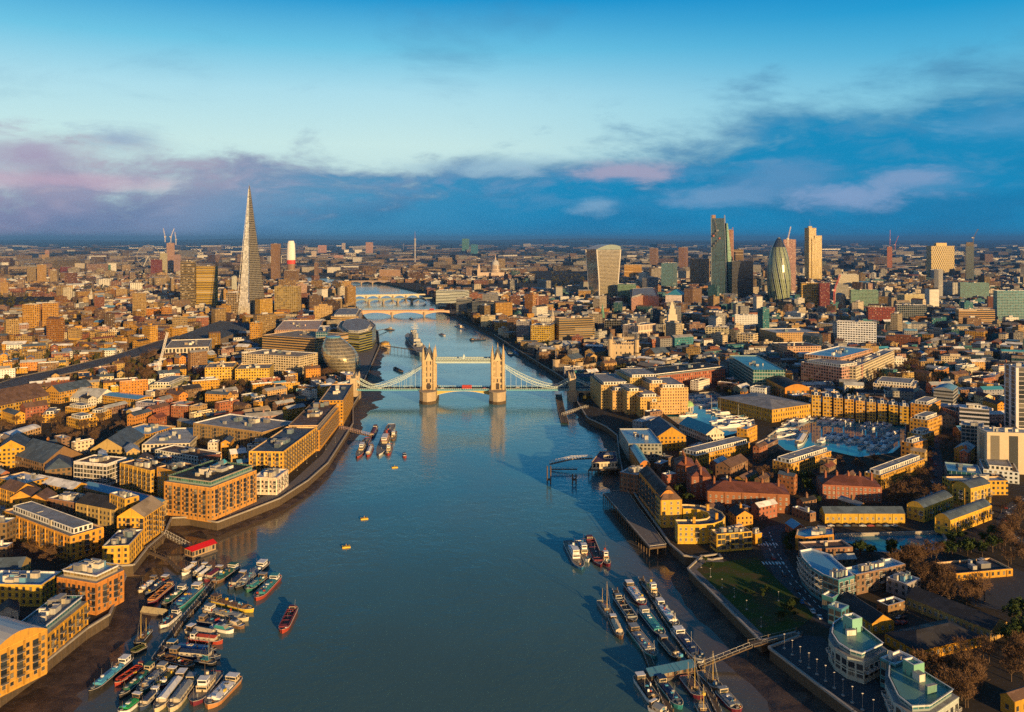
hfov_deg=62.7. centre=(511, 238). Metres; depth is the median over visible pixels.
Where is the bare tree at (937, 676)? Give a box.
[930,669,956,688]
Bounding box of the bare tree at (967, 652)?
[956,647,972,659]
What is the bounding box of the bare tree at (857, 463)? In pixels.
[853,459,861,470]
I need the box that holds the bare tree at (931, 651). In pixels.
[928,649,939,661]
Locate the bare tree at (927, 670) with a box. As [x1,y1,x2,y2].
[924,665,938,675]
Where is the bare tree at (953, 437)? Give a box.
[948,435,960,442]
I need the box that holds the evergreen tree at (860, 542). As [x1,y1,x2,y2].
[855,539,865,554]
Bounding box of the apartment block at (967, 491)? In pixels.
[952,477,991,505]
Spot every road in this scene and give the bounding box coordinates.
[760,524,831,627]
[929,435,942,494]
[996,495,1023,543]
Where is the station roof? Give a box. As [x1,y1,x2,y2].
[171,320,249,342]
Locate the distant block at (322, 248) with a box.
[318,245,326,252]
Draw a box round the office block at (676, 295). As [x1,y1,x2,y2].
[666,289,683,301]
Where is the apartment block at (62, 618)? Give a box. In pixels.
[22,593,89,657]
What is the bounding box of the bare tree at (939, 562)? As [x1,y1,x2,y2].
[932,559,945,568]
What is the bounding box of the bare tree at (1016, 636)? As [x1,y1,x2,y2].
[1003,630,1023,646]
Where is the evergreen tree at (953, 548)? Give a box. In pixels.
[949,542,957,556]
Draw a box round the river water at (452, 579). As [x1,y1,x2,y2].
[74,277,769,711]
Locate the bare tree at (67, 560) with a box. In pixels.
[60,557,72,566]
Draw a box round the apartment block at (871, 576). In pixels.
[845,558,905,594]
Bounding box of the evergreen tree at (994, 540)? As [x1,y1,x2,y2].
[984,534,1003,551]
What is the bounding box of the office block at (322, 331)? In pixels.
[316,326,329,337]
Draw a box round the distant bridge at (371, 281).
[338,280,396,283]
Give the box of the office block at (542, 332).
[531,322,554,345]
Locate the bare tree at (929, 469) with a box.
[921,465,934,476]
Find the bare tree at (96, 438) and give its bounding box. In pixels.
[90,434,99,444]
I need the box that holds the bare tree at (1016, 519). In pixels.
[1007,513,1021,531]
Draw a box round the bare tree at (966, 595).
[958,586,975,605]
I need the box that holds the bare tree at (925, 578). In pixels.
[922,571,938,586]
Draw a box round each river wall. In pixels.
[0,331,379,707]
[266,276,856,711]
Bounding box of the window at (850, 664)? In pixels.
[848,661,854,668]
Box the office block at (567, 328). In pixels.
[555,316,594,340]
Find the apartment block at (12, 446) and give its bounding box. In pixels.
[0,432,30,468]
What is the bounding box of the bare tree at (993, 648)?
[982,642,998,662]
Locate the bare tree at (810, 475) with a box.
[807,473,815,480]
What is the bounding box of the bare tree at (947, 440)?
[942,437,950,444]
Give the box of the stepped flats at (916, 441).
[901,435,927,456]
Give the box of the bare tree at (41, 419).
[36,416,45,426]
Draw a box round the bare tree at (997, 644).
[991,640,1007,654]
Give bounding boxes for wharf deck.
[603,490,665,558]
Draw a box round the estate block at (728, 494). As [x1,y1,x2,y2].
[705,476,789,512]
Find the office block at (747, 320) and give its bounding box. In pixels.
[734,314,757,330]
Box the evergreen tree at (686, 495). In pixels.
[682,493,694,503]
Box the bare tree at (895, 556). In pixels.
[885,552,902,562]
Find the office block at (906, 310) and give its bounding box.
[895,303,926,320]
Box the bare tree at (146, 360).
[140,358,149,363]
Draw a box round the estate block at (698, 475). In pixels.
[686,459,710,499]
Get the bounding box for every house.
[0,368,15,377]
[0,434,10,443]
[0,468,9,476]
[0,539,12,557]
[0,556,30,570]
[0,598,19,619]
[3,359,11,367]
[3,407,24,423]
[16,366,27,373]
[20,357,45,370]
[20,398,48,419]
[29,380,50,383]
[38,360,58,371]
[38,381,50,389]
[41,366,46,371]
[42,379,74,385]
[46,437,57,443]
[47,377,69,381]
[48,359,65,365]
[51,371,59,377]
[54,434,70,447]
[71,438,93,454]
[78,372,89,379]
[80,392,95,405]
[82,376,99,384]
[88,377,99,387]
[93,365,116,374]
[96,372,113,381]
[98,368,107,373]
[98,449,107,454]
[102,401,127,413]
[103,379,129,389]
[110,384,118,391]
[112,358,124,370]
[114,377,137,379]
[116,368,124,377]
[122,406,144,418]
[124,443,139,458]
[126,405,141,423]
[127,408,151,426]
[136,399,165,408]
[137,452,154,459]
[145,389,154,397]
[146,363,161,371]
[146,401,169,415]
[148,379,154,389]
[148,410,166,424]
[155,385,179,397]
[155,395,172,403]
[157,367,179,380]
[158,455,171,461]
[159,372,175,379]
[162,457,171,463]
[163,358,173,368]
[166,364,185,369]
[166,388,187,401]
[170,400,193,410]
[171,403,189,417]
[173,364,186,375]
[177,417,196,427]
[179,384,201,398]
[189,403,206,412]
[189,409,216,421]
[191,379,219,390]
[193,365,206,373]
[196,366,204,376]
[198,454,220,463]
[200,458,208,463]
[201,376,215,379]
[203,409,226,419]
[205,391,231,405]
[208,439,219,451]
[211,386,237,391]
[213,411,244,416]
[215,398,238,412]
[221,435,233,457]
[226,390,238,398]
[228,444,246,462]
[233,401,250,411]
[236,455,248,463]
[241,393,264,403]
[242,405,270,413]
[245,409,282,419]
[247,441,260,457]
[250,380,263,389]
[251,382,272,392]
[253,398,264,407]
[254,438,267,442]
[259,376,279,381]
[261,379,285,382]
[261,384,281,394]
[262,384,286,398]
[265,393,295,410]
[273,381,299,392]
[273,397,293,411]
[283,370,297,380]
[283,403,304,420]
[284,374,295,381]
[292,398,314,408]
[295,395,316,401]
[298,384,314,394]
[302,388,316,396]
[309,374,326,384]
[311,380,323,386]
[317,381,331,396]
[324,378,337,383]
[329,375,340,381]
[340,371,352,381]
[563,365,582,375]
[573,368,585,373]
[576,373,597,386]
[584,367,598,372]
[600,359,616,371]
[633,415,655,427]
[637,360,657,367]
[644,409,661,417]
[645,360,664,365]
[654,460,668,476]
[659,453,672,466]
[662,470,676,490]
[670,361,687,364]
[688,442,703,446]
[690,378,709,390]
[703,501,726,516]
[710,456,726,475]
[715,453,747,480]
[717,381,741,389]
[720,360,728,373]
[720,475,736,480]
[726,377,736,382]
[728,502,752,528]
[733,383,749,394]
[735,469,757,481]
[737,422,756,441]
[742,504,750,512]
[750,384,769,394]
[751,499,777,520]
[752,527,761,544]
[753,441,767,462]
[755,438,777,455]
[755,470,770,482]
[767,360,781,366]
[778,467,796,494]
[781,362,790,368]
[784,367,798,378]
[785,370,791,379]
[785,518,803,531]
[788,393,810,402]
[791,364,800,370]
[792,506,815,521]
[793,377,804,382]
[797,492,816,510]
[798,539,852,556]
[800,379,825,391]
[801,358,862,385]
[804,346,872,361]
[807,386,820,393]
[820,457,836,470]
[820,458,835,474]
[821,386,843,395]
[823,381,833,385]
[824,389,838,392]
[830,548,856,566]
[831,392,843,407]
[838,495,865,505]
[839,379,856,386]
[843,381,863,392]
[844,470,856,474]
[845,349,893,382]
[851,392,865,410]
[853,389,883,393]
[864,392,882,398]
[868,394,900,408]
[877,596,904,619]
[881,386,889,396]
[882,367,896,376]
[887,400,910,418]
[890,387,913,401]
[896,370,913,378]
[901,397,911,402]
[910,365,925,370]
[910,447,927,466]
[913,385,925,399]
[914,369,932,381]
[926,363,939,370]
[926,379,952,393]
[931,389,959,403]
[934,366,948,379]
[937,410,955,428]
[941,403,957,406]
[941,406,957,424]
[942,376,955,383]
[944,362,956,370]
[947,370,968,384]
[953,426,960,436]
[953,441,974,461]
[955,363,974,370]
[958,376,971,385]
[958,387,968,397]
[960,366,978,375]
[960,445,970,463]
[961,387,976,392]
[962,381,976,386]
[967,359,985,370]
[968,391,975,401]
[970,375,995,382]
[973,371,1002,380]
[973,381,992,387]
[974,391,992,404]
[977,386,1003,399]
[983,396,1003,410]
[987,372,999,382]
[989,411,1003,422]
[990,473,1004,478]
[991,364,1003,372]
[991,383,1003,387]
[994,360,1016,364]
[1000,686,1023,711]
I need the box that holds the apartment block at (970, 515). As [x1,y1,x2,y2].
[934,499,992,533]
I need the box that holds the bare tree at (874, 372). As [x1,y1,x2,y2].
[868,368,881,382]
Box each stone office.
[481,314,494,326]
[623,322,655,336]
[663,324,683,333]
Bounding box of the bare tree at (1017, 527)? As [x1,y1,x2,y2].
[1001,520,1019,531]
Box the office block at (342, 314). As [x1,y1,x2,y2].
[331,308,361,320]
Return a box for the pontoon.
[555,393,568,424]
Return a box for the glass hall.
[944,462,981,475]
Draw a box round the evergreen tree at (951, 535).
[945,531,956,540]
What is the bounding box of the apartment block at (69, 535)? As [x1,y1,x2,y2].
[2,501,103,561]
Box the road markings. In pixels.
[758,500,1021,610]
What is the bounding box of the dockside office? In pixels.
[644,362,725,386]
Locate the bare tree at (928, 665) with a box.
[925,662,944,672]
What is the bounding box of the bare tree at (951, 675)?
[935,664,967,689]
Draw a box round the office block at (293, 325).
[275,320,322,332]
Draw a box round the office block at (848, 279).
[837,274,858,287]
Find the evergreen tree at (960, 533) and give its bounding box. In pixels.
[956,530,967,540]
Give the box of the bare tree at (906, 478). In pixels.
[903,473,913,488]
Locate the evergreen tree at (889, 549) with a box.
[885,546,896,557]
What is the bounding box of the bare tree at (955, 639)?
[951,635,967,653]
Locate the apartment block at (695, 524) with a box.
[675,504,724,543]
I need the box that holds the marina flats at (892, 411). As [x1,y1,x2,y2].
[888,399,897,424]
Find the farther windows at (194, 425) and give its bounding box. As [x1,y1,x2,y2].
[194,425,221,444]
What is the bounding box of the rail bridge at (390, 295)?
[356,294,425,299]
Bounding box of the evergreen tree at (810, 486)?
[806,483,814,492]
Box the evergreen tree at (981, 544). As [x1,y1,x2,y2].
[976,540,987,556]
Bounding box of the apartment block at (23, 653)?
[0,616,47,696]
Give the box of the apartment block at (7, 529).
[0,515,15,546]
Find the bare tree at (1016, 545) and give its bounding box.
[1012,542,1023,550]
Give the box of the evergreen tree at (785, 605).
[780,602,788,610]
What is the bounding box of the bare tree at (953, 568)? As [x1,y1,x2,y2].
[940,564,956,572]
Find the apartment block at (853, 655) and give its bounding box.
[826,616,887,683]
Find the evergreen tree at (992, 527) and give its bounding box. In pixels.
[987,525,997,529]
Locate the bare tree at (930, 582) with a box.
[920,574,943,589]
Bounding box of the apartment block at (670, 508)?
[655,486,681,527]
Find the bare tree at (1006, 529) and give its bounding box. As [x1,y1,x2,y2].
[997,524,1014,533]
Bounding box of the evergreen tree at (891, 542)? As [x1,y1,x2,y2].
[885,538,898,546]
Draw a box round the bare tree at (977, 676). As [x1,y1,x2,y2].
[959,662,987,689]
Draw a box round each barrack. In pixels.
[561,353,583,364]
[585,347,604,357]
[645,347,669,356]
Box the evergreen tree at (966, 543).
[958,539,972,554]
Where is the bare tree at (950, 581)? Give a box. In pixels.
[936,575,959,597]
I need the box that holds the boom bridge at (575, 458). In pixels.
[549,455,592,464]
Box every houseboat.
[138,684,160,710]
[153,667,189,711]
[166,645,220,659]
[167,672,199,711]
[181,561,197,575]
[184,623,219,636]
[188,630,222,644]
[191,562,207,578]
[196,565,212,580]
[203,564,223,581]
[227,570,246,589]
[365,443,373,456]
[369,424,377,438]
[608,613,623,639]
[648,698,668,711]
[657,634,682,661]
[794,430,808,445]
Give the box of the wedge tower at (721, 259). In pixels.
[711,215,731,293]
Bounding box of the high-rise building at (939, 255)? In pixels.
[926,243,953,275]
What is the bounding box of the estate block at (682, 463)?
[673,450,694,482]
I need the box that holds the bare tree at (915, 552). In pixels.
[903,544,921,566]
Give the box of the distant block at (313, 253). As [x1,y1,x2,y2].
[311,251,315,256]
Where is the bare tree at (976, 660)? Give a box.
[963,657,980,672]
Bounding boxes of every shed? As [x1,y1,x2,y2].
[0,424,40,436]
[103,392,152,406]
[644,659,696,683]
[679,416,723,442]
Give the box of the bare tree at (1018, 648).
[1006,641,1023,663]
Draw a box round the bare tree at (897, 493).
[890,490,903,503]
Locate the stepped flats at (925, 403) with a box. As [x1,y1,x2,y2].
[911,396,940,416]
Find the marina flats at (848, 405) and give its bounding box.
[844,394,853,419]
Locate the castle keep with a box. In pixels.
[608,332,638,359]
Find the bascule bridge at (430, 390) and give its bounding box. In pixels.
[296,344,589,404]
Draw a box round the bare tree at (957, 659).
[951,649,973,664]
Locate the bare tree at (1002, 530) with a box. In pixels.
[993,525,1010,545]
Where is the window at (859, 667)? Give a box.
[856,663,862,670]
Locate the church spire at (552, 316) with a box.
[550,307,554,322]
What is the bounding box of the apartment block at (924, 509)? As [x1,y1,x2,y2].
[907,490,952,522]
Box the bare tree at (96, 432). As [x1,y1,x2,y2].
[89,429,99,442]
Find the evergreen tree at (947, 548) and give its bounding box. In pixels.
[943,544,950,556]
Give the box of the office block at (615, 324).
[605,319,620,335]
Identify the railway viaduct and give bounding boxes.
[0,335,184,388]
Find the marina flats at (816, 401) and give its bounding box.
[811,390,820,417]
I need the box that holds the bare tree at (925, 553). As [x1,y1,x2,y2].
[911,549,927,559]
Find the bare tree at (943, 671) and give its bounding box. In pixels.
[937,665,969,692]
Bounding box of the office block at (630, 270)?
[624,264,641,276]
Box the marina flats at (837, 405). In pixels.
[833,392,842,418]
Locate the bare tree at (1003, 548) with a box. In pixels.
[1002,547,1019,563]
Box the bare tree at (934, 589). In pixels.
[927,582,942,592]
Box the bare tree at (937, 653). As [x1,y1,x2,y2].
[928,650,947,664]
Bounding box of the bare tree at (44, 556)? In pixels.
[39,553,48,560]
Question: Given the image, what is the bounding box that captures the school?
[936,557,1012,580]
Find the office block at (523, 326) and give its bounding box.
[516,319,531,338]
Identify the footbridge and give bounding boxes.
[145,532,167,550]
[747,627,802,656]
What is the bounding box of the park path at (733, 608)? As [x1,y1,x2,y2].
[690,559,762,637]
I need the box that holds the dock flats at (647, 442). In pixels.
[619,428,661,460]
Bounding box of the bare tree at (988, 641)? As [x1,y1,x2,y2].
[973,634,994,658]
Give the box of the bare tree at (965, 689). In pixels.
[955,683,977,707]
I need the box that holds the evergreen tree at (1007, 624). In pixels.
[1005,622,1023,637]
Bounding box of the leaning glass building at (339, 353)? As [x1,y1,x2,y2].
[321,336,359,371]
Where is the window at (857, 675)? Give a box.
[856,671,862,678]
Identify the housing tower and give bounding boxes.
[22,303,39,328]
[27,266,36,281]
[37,264,45,281]
[42,301,57,327]
[63,287,71,299]
[75,263,84,267]
[133,291,145,315]
[151,259,161,272]
[160,253,166,272]
[161,305,171,313]
[167,243,174,271]
[172,315,187,327]
[175,254,180,270]
[232,276,236,289]
[366,242,372,252]
[462,239,468,250]
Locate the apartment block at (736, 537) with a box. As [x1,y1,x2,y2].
[710,524,751,551]
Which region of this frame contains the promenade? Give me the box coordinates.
[773,635,887,711]
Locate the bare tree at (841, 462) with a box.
[837,460,847,470]
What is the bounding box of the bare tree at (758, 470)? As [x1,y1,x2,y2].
[755,466,763,475]
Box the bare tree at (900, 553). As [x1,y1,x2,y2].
[892,546,909,557]
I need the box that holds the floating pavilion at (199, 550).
[183,539,217,559]
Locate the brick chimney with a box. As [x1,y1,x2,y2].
[314,262,318,274]
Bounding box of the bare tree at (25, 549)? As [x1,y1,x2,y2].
[21,542,33,556]
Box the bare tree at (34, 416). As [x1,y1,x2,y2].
[31,412,39,422]
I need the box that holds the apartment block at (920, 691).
[881,660,961,711]
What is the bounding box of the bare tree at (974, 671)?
[959,661,988,685]
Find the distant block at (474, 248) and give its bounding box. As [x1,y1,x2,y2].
[471,244,477,253]
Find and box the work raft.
[140,606,167,616]
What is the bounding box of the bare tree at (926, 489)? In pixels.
[918,486,929,495]
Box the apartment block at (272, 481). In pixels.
[257,467,287,494]
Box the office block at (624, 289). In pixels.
[618,283,635,301]
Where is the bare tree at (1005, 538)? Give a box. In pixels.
[999,531,1018,551]
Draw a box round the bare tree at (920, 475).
[917,471,931,485]
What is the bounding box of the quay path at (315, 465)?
[221,426,348,518]
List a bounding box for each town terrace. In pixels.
[679,436,750,465]
[773,445,830,474]
[865,454,924,489]
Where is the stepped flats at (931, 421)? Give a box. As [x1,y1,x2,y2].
[910,411,940,435]
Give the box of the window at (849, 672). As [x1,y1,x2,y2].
[848,668,854,676]
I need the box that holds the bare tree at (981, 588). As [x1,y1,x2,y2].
[975,585,985,602]
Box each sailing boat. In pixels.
[133,615,152,645]
[194,639,216,666]
[596,584,613,617]
[679,405,696,416]
[679,658,705,699]
[694,684,710,711]
[697,654,721,690]
[706,396,717,411]
[711,401,721,413]
[735,414,747,419]
[788,419,803,433]
[851,422,861,442]
[858,430,863,448]
[871,421,881,440]
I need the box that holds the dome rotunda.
[687,401,693,412]
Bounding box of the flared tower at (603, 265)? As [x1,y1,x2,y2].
[585,244,620,297]
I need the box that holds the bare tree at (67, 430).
[63,426,72,433]
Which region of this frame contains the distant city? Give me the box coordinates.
[0,243,1023,296]
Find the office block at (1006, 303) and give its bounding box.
[993,289,1023,320]
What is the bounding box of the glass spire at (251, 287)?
[237,186,266,319]
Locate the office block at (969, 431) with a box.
[961,421,983,456]
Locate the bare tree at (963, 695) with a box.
[954,683,976,707]
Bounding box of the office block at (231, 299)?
[226,291,239,319]
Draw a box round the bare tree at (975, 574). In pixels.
[963,571,984,587]
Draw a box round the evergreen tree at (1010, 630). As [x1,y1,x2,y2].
[1001,624,1017,641]
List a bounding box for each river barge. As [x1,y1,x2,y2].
[88,654,133,694]
[117,691,143,711]
[118,661,156,699]
[136,661,169,693]
[137,575,158,592]
[144,574,170,595]
[154,665,176,689]
[158,607,181,628]
[160,583,187,607]
[163,638,216,652]
[170,581,204,611]
[196,613,232,625]
[202,602,248,620]
[204,672,242,708]
[208,592,253,612]
[210,562,240,583]
[234,559,269,590]
[244,572,268,592]
[253,572,281,600]
[469,338,485,340]
[511,348,519,356]
[623,579,646,605]
[626,622,657,659]
[633,671,659,702]
[637,605,664,636]
[654,597,679,625]
[655,674,682,709]
[670,625,704,663]
[715,685,742,711]
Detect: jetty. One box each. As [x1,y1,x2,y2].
[149,578,217,663]
[612,587,673,711]
[638,575,702,669]
[694,664,722,711]
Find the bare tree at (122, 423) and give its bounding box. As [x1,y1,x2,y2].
[114,420,125,428]
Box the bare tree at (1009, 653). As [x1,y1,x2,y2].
[1006,650,1022,667]
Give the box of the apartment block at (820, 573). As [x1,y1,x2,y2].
[797,548,855,601]
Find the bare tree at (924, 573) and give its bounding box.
[915,565,934,588]
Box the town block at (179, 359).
[174,353,185,364]
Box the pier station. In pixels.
[588,451,619,476]
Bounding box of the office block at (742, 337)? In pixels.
[737,332,757,342]
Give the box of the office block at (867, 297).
[849,289,877,306]
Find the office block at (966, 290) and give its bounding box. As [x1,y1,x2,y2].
[958,282,988,298]
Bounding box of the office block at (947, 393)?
[934,383,957,403]
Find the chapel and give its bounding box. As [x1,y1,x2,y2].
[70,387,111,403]
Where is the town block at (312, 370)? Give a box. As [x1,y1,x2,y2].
[304,364,320,383]
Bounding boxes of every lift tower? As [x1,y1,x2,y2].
[843,612,861,632]
[903,656,923,676]
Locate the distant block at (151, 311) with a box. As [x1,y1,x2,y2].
[146,307,160,315]
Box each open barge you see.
[114,661,144,686]
[130,642,146,654]
[147,581,174,605]
[155,651,194,669]
[278,605,297,633]
[393,367,403,372]
[503,343,512,355]
[584,535,602,566]
[612,593,637,621]
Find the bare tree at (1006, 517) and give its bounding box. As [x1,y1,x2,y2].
[999,514,1013,521]
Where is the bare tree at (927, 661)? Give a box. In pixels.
[921,659,940,665]
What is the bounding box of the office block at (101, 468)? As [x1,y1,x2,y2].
[74,454,125,484]
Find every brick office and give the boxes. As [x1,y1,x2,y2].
[760,328,818,341]
[772,342,820,357]
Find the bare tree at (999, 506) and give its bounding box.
[995,501,1007,512]
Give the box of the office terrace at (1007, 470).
[979,458,1018,483]
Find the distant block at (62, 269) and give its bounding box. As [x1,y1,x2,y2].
[60,266,70,272]
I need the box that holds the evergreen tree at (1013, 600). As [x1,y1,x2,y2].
[1007,597,1023,617]
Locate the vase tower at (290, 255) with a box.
[287,241,294,269]
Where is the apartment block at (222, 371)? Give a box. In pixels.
[205,362,236,382]
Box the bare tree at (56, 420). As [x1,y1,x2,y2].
[52,416,61,428]
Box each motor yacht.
[209,622,233,633]
[227,618,244,628]
[688,394,705,397]
[693,397,713,401]
[698,403,716,407]
[709,418,734,423]
[714,411,732,414]
[717,422,744,428]
[720,415,739,418]
[722,419,750,424]
[776,427,794,431]
[777,432,798,437]
[781,418,796,425]
[791,418,808,424]
[816,416,826,423]
[817,435,829,443]
[821,417,835,423]
[827,432,844,440]
[831,417,843,424]
[834,433,848,441]
[838,418,849,424]
[846,436,856,443]
[849,418,855,424]
[857,434,869,442]
[861,421,871,427]
[863,438,872,446]
[866,442,884,450]
[871,422,888,429]
[879,441,893,450]
[880,424,891,430]
[880,438,890,442]
[883,430,898,436]
[885,434,898,440]
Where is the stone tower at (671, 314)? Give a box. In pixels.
[665,301,678,322]
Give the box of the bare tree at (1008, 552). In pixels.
[1000,550,1014,566]
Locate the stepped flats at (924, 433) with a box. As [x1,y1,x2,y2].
[908,427,933,447]
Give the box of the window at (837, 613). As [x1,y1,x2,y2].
[835,610,840,616]
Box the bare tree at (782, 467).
[776,464,785,471]
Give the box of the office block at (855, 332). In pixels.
[837,320,876,344]
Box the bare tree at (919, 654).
[907,649,928,659]
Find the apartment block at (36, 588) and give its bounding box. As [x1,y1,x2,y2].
[0,570,61,606]
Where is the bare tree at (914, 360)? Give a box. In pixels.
[907,358,919,364]
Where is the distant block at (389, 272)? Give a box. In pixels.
[379,269,399,276]
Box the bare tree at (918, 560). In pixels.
[912,557,932,566]
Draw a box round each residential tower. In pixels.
[271,243,280,278]
[650,248,657,264]
[679,247,687,267]
[887,246,891,267]
[934,269,942,295]
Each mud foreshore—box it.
[0,342,386,711]
[495,342,835,711]
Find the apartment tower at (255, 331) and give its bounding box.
[250,321,261,346]
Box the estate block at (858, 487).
[816,470,881,502]
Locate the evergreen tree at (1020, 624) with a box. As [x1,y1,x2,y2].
[1009,614,1023,632]
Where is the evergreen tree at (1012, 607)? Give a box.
[1001,600,1020,617]
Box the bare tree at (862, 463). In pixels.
[859,461,866,471]
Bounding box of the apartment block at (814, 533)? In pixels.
[795,525,833,549]
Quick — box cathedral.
[477,255,503,276]
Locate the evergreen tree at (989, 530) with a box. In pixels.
[986,527,996,535]
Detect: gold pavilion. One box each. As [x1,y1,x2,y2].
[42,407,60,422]
[65,402,95,413]
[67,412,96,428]
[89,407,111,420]
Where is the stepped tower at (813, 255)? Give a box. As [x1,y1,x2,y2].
[805,226,821,278]
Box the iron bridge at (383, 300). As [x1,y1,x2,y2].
[356,297,432,303]
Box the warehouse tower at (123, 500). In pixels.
[110,490,138,515]
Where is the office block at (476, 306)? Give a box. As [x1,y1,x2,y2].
[472,300,506,313]
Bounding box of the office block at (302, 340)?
[262,330,347,362]
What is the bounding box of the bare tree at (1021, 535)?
[1013,530,1023,543]
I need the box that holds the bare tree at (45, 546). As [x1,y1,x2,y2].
[41,543,52,556]
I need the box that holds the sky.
[0,0,1023,239]
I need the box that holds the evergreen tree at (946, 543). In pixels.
[938,539,950,552]
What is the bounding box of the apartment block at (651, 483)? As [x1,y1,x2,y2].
[637,466,673,518]
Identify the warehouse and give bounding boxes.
[0,479,33,507]
[10,483,41,507]
[26,487,56,506]
[45,454,72,479]
[48,491,84,516]
[75,492,116,534]
[83,481,167,515]
[90,426,144,456]
[116,423,175,441]
[193,414,291,450]
[249,426,317,473]
[289,397,339,450]
[319,384,352,425]
[718,392,811,422]
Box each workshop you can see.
[0,471,48,490]
[36,474,86,494]
[142,427,197,452]
[155,444,220,464]
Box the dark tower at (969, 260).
[965,242,973,278]
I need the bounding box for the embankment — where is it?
[352,339,376,381]
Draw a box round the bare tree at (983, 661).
[964,655,988,670]
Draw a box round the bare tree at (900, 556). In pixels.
[890,551,905,560]
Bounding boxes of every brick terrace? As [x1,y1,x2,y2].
[0,382,49,419]
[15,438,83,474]
[45,379,92,403]
[836,591,893,634]
[885,619,980,659]
[906,586,1006,640]
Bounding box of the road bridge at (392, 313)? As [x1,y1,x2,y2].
[362,309,455,316]
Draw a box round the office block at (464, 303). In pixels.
[456,296,471,314]
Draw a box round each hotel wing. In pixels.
[590,373,627,408]
[609,386,624,411]
[616,368,659,385]
[621,383,642,414]
[636,386,660,417]
[641,376,666,394]
[649,399,660,409]
[658,377,687,413]
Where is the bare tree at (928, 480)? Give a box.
[921,476,932,486]
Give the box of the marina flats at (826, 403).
[822,391,831,417]
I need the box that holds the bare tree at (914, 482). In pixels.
[907,477,923,488]
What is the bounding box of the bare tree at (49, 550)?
[45,545,59,560]
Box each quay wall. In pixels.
[666,391,754,435]
[767,413,905,456]
[835,531,946,552]
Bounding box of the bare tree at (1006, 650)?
[1000,644,1019,668]
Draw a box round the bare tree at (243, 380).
[239,378,248,388]
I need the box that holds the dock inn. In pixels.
[645,416,685,450]
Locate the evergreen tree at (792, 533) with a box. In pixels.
[788,529,795,540]
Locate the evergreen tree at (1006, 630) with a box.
[994,623,1013,643]
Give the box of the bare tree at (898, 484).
[887,478,905,490]
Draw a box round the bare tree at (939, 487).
[932,483,947,490]
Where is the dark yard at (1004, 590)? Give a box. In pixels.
[955,568,1023,612]
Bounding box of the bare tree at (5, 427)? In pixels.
[3,423,15,429]
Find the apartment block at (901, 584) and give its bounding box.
[886,571,920,598]
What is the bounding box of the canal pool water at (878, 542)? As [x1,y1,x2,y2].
[836,534,944,551]
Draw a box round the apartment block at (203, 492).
[164,460,256,522]
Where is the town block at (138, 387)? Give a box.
[119,378,147,394]
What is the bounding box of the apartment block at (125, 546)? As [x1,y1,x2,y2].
[102,528,143,563]
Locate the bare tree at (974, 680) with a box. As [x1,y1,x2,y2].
[962,670,982,695]
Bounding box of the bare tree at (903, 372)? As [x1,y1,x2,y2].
[899,370,909,377]
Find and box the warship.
[405,321,427,356]
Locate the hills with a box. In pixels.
[0,238,1023,243]
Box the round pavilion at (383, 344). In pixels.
[380,341,390,348]
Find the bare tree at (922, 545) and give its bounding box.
[910,541,925,552]
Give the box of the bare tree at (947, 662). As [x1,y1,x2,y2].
[926,651,954,668]
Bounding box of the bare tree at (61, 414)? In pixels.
[55,411,65,423]
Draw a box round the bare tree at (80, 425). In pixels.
[77,420,89,434]
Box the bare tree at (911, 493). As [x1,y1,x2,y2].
[901,487,918,502]
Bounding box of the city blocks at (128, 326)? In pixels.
[0,277,1023,368]
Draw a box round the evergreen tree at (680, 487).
[673,484,685,494]
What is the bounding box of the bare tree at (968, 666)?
[960,661,983,682]
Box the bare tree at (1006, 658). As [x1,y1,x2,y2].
[1002,654,1017,670]
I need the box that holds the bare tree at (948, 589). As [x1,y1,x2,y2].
[940,581,956,598]
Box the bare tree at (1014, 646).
[1004,639,1018,657]
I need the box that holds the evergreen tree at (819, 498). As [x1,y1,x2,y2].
[814,494,821,505]
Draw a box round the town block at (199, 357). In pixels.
[188,348,207,371]
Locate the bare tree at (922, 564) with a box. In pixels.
[911,558,935,572]
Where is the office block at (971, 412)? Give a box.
[958,403,988,426]
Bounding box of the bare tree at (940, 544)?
[926,540,945,561]
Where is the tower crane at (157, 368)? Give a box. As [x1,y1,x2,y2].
[154,332,168,370]
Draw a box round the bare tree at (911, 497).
[901,490,919,498]
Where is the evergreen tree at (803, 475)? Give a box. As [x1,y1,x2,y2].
[798,470,807,485]
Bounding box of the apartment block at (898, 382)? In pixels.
[873,376,917,389]
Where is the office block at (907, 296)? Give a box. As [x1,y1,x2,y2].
[897,293,924,302]
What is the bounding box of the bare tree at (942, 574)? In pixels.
[939,570,957,587]
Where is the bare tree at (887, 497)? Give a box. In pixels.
[882,494,896,502]
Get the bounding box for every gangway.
[146,550,181,572]
[162,530,191,547]
[339,426,372,436]
[385,345,420,352]
[563,406,587,415]
[697,642,752,668]
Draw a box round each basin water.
[665,393,751,435]
[770,414,904,456]
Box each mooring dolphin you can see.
[546,466,550,483]
[572,474,576,483]
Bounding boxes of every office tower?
[274,285,300,314]
[661,262,676,286]
[690,258,709,283]
[731,260,752,297]
[734,249,743,260]
[783,239,795,292]
[977,426,1023,473]
[1004,363,1023,427]
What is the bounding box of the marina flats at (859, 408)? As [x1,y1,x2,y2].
[855,395,864,421]
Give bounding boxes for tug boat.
[188,669,223,705]
[355,436,370,458]
[376,424,395,455]
[385,442,392,455]
[390,427,396,440]
[563,540,584,570]
[575,538,590,562]
[599,541,610,566]
[641,577,660,598]
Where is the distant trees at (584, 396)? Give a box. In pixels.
[0,250,1023,402]
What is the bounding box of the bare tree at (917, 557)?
[907,551,924,563]
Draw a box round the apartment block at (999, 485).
[942,474,1007,494]
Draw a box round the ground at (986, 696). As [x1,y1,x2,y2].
[0,240,1023,711]
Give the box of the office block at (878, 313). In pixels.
[866,306,894,323]
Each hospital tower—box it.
[180,260,195,307]
[196,265,217,306]
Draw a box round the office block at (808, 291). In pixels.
[800,282,817,306]

